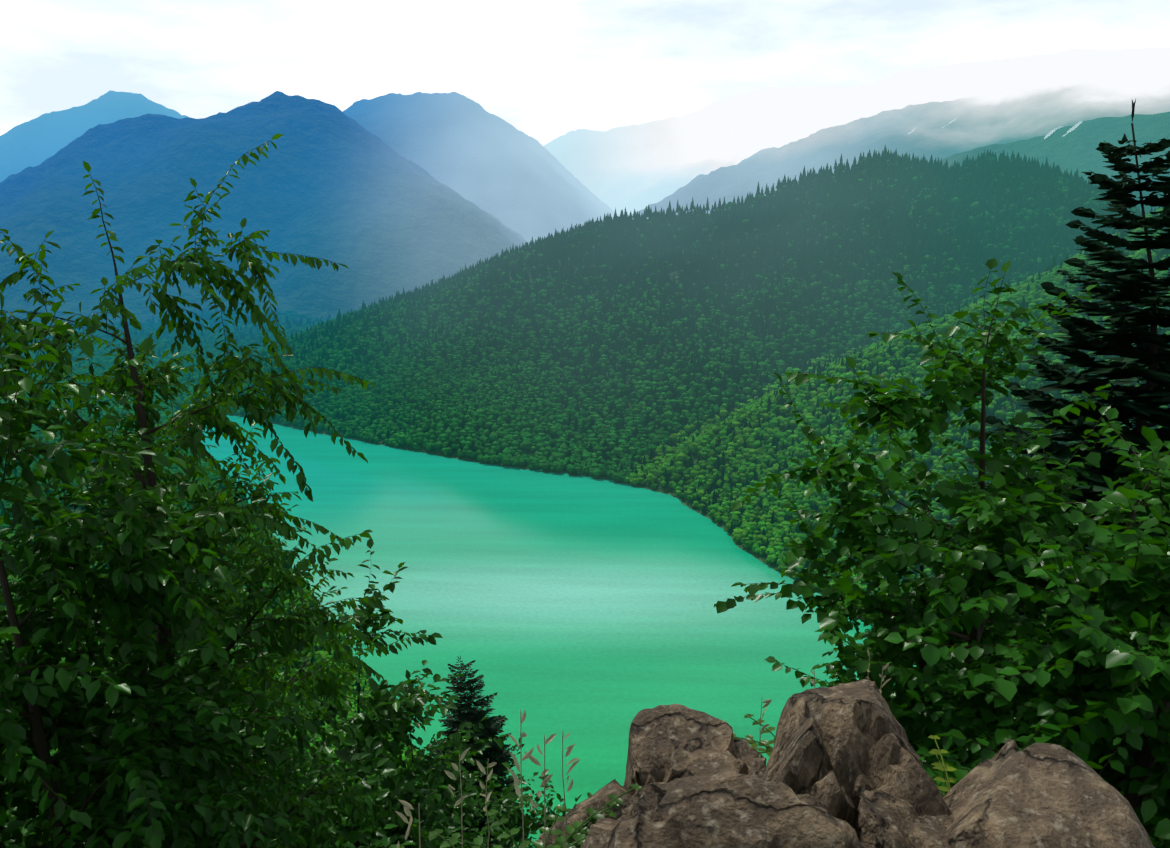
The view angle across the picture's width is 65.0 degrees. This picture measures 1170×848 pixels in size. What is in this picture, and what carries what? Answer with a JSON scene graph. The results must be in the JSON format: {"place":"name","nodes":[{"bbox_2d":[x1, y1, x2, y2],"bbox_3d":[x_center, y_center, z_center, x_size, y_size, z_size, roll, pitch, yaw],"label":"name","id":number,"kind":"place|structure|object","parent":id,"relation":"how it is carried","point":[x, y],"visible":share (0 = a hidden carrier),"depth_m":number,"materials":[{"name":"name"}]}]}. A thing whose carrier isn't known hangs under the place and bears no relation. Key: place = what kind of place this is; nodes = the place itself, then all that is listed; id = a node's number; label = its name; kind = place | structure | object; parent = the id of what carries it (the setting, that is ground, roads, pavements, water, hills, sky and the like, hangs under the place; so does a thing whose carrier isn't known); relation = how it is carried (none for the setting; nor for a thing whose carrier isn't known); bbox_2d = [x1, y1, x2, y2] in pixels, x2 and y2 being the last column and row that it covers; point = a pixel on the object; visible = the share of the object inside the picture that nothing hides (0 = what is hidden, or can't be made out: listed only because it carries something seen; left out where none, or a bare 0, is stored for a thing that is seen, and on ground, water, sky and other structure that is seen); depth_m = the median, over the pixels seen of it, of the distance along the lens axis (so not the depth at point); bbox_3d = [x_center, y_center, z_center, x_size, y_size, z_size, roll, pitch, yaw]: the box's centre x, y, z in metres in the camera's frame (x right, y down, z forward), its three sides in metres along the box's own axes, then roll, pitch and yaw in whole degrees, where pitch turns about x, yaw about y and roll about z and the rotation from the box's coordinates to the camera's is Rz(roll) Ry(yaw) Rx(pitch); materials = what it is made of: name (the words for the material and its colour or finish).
{"place":"outdoors","nodes":[
{"label":"outdoors","id":0,"kind":"place"},
{"bbox_2d":[181,415,915,847],"bbox_3d":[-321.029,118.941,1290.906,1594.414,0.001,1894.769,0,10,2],"label":"lake water","id":1,"kind":"structure","parent":0,"point":[579,609],"depth_m":961.22,"materials":[{"name":"teal liquid"}]},
{"bbox_2d":[0,47,1169,792],"bbox_3d":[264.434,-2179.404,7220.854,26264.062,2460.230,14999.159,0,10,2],"label":"terrain","id":2,"kind":"structure","parent":0,"point":[386,195],"depth_m":4352.30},
{"bbox_2d":[0,291,291,847],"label":"tree","id":3,"kind":"object","parent":2,"relation":"on","point":[131,789],"visible":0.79,"depth_m":6.50,"materials":[{"name":"green plant"}]},
{"bbox_2d":[0,543,316,847],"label":"shrub","id":4,"kind":"object","parent":2,"relation":"on","point":[19,805],"visible":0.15,"depth_m":7.64,"materials":[{"name":"green plant"}]},
{"bbox_2d":[0,336,318,847],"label":"tree","id":5,"kind":"object","parent":2,"relation":"on","point":[73,630],"visible":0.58,"depth_m":6.80,"materials":[{"name":"green plant"}]},
{"bbox_2d":[0,715,321,847],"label":"slope tree","id":6,"kind":"object","parent":2,"relation":"on","point":[12,817],"visible":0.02,"depth_m":10.05,"materials":[{"name":"green plant"}]},
{"bbox_2d":[4,333,327,847],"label":"tree","id":7,"kind":"object","parent":2,"relation":"on","point":[179,478],"visible":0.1,"depth_m":11.11,"materials":[{"name":"green plant"}]},
{"bbox_2d":[34,610,333,846],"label":"shrub","id":8,"kind":"object","parent":2,"relation":"on","point":[274,763],"visible":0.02,"depth_m":10.77,"materials":[{"name":"green plant"}]},
{"bbox_2d":[0,133,440,847],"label":"tree","id":9,"kind":"object","parent":2,"relation":"on","point":[238,373],"visible":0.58,"depth_m":8.30,"materials":[{"name":"green plant"}]},
{"bbox_2d":[183,504,383,847],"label":"shrub","id":10,"kind":"object","parent":2,"relation":"on","point":[284,743],"visible":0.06,"depth_m":13.63,"materials":[{"name":"green plant"}]},
{"bbox_2d":[203,661,416,847],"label":"slope tree","id":11,"kind":"object","parent":2,"relation":"on","point":[342,754],"visible":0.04,"depth_m":15.13,"materials":[{"name":"green plant"}]},
{"bbox_2d":[247,538,468,847],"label":"slope tree","id":12,"kind":"object","parent":2,"relation":"on","point":[416,699],"visible":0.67,"depth_m":18.47,"materials":[{"name":"green plant"}]},
{"bbox_2d":[310,748,475,847],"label":"slope tree","id":13,"kind":"object","parent":2,"relation":"on","point":[395,837],"visible":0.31,"depth_m":18.36,"materials":[{"name":"green plant"}]},
{"bbox_2d":[337,660,506,847],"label":"slope tree","id":14,"kind":"object","parent":2,"relation":"on","point":[441,782],"visible":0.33,"depth_m":22.91,"materials":[{"name":"green plant"}]},
{"bbox_2d":[410,656,524,847],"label":"conifer","id":15,"kind":"object","parent":2,"relation":"on","point":[492,728],"visible":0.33,"depth_m":48.89,"materials":[{"name":"green plant"}]},
{"bbox_2d":[411,737,562,847],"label":"slope tree","id":16,"kind":"object","parent":2,"relation":"on","point":[510,810],"visible":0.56,"depth_m":27.80,"materials":[{"name":"green plant"}]},
{"bbox_2d":[499,775,580,847],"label":"slope tree","id":17,"kind":"object","parent":2,"relation":"on","point":[540,824],"visible":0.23,"depth_m":27.52,"materials":[{"name":"green plant"}]},
{"bbox_2d":[0,156,1169,842],"bbox_3d":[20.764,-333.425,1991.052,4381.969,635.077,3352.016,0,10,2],"label":"forest broadleaf","id":18,"kind":"object","parent":2,"relation":"on","point":[420,388],"visible":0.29,"depth_m":1687.13,"materials":[{"name":"green plant"}]},
{"bbox_2d":[0,145,1169,757],"bbox_3d":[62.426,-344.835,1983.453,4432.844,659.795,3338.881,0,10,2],"label":"forest conifers","id":19,"kind":"object","parent":2,"relation":"on","point":[936,175],"visible":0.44,"depth_m":2014.55,"materials":[{"name":"green plant"}]},
{"bbox_2d":[537,779,632,847],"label":"rock","id":20,"kind":"object","parent":2,"relation":"on","point":[598,799],"visible":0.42,"depth_m":3.25,"materials":[{"name":"brown stone"}]},
{"bbox_2d":[390,649,957,847],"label":"grass stalks","id":21,"kind":"object","parent":2,"relation":"on","point":[577,832],"depth_m":2.91,"materials":[{"name":"green plant"}]},
{"bbox_2d":[623,704,766,795],"bbox_3d":[0.424,1.579,3.361,0.716,0.882,0.717,5,11,23],"label":"rock","id":22,"kind":"object","parent":2,"relation":"on","point":[668,743],"visible":0.44,"depth_m":3.38,"materials":[{"name":"brown stone"}]},
{"bbox_2d":[580,772,863,847],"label":"rock","id":23,"kind":"object","parent":2,"relation":"on","point":[726,810],"visible":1,"depth_m":2.60,"materials":[{"name":"brown stone"}]},
{"bbox_2d":[766,679,951,841],"bbox_3d":[0.986,1.573,3.146,0.644,1.345,0.900,6,4,-17],"label":"rock","id":24,"kind":"object","parent":2,"relation":"on","point":[866,742],"visible":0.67,"depth_m":2.99,"materials":[{"name":"brown stone"}]},
{"bbox_2d":[761,716,851,821],"bbox_3d":[0.722,1.501,3.185,0.521,1.128,0.615,-9,14,-40],"label":"rock","id":25,"kind":"object","parent":24,"relation":"on","point":[799,766],"visible":0.48,"depth_m":2.95,"materials":[{"name":"brown stone"}]},
{"bbox_2d":[661,118,1083,168],"bbox_3d":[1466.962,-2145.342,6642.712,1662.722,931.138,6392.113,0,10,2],"label":"snow","id":26,"kind":"structure","parent":2,"relation":"on","point":[1076,125],"depth_m":3623.14,"materials":[{"name":"white snow"}]},
{"bbox_2d":[778,445,1006,751],"bbox_3d":[3.634,3.821,9.837,3.561,7.388,3.188,0,10,2],"label":"shrub","id":27,"kind":"object","parent":2,"relation":"on","point":[875,618],"visible":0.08,"depth_m":8.98,"materials":[{"name":"green plant"}]},
{"bbox_2d":[858,790,953,847],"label":"rock","id":28,"kind":"object","parent":2,"relation":"on","point":[887,820],"visible":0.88,"depth_m":2.67,"materials":[{"name":"stone"}]},
{"bbox_2d":[713,258,1159,784],"bbox_3d":[3.271,2.741,7.979,4.234,8.205,4.234,0,10,2],"label":"tree","id":29,"kind":"object","parent":2,"relation":"on","point":[885,411],"visible":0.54,"depth_m":7.50,"materials":[{"name":"green plant"}]},
{"bbox_2d":[853,556,1054,741],"bbox_3d":[3.592,3.816,9.034,3.342,5.877,3.451,0,10,2],"label":"shrub","id":30,"kind":"object","parent":2,"relation":"on","point":[991,632],"visible":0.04,"depth_m":8.66,"materials":[{"name":"green plant"}]},
{"bbox_2d":[841,420,1169,794],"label":"shrub","id":31,"kind":"object","parent":2,"relation":"on","point":[1000,725],"visible":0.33,"depth_m":6.41,"materials":[{"name":"green plant"}]},
{"bbox_2d":[884,475,1169,847],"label":"shrub","id":32,"kind":"object","parent":2,"relation":"on","point":[1134,655],"visible":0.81,"depth_m":5.25,"materials":[{"name":"green plant"}]},
{"bbox_2d":[893,99,1169,708],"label":"conifer","id":33,"kind":"object","parent":2,"relation":"on","point":[1150,350],"visible":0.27,"depth_m":11.68,"materials":[{"name":"green plant"}]},
{"bbox_2d":[943,739,1154,847],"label":"rock","id":34,"kind":"object","parent":2,"relation":"on","point":[1009,794],"visible":0.83,"depth_m":2.58,"materials":[{"name":"brown stone"}]},
{"bbox_2d":[979,660,1169,843],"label":"shrub","id":35,"kind":"object","parent":2,"relation":"on","point":[1149,808],"visible":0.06,"depth_m":4.98,"materials":[{"name":"green plant"}]},
{"bbox_2d":[0,0,1169,145],"label":"sky","id":36,"kind":"structure","parent":0,"point":[550,69],"materials":[{"name":"white"}]}
]}

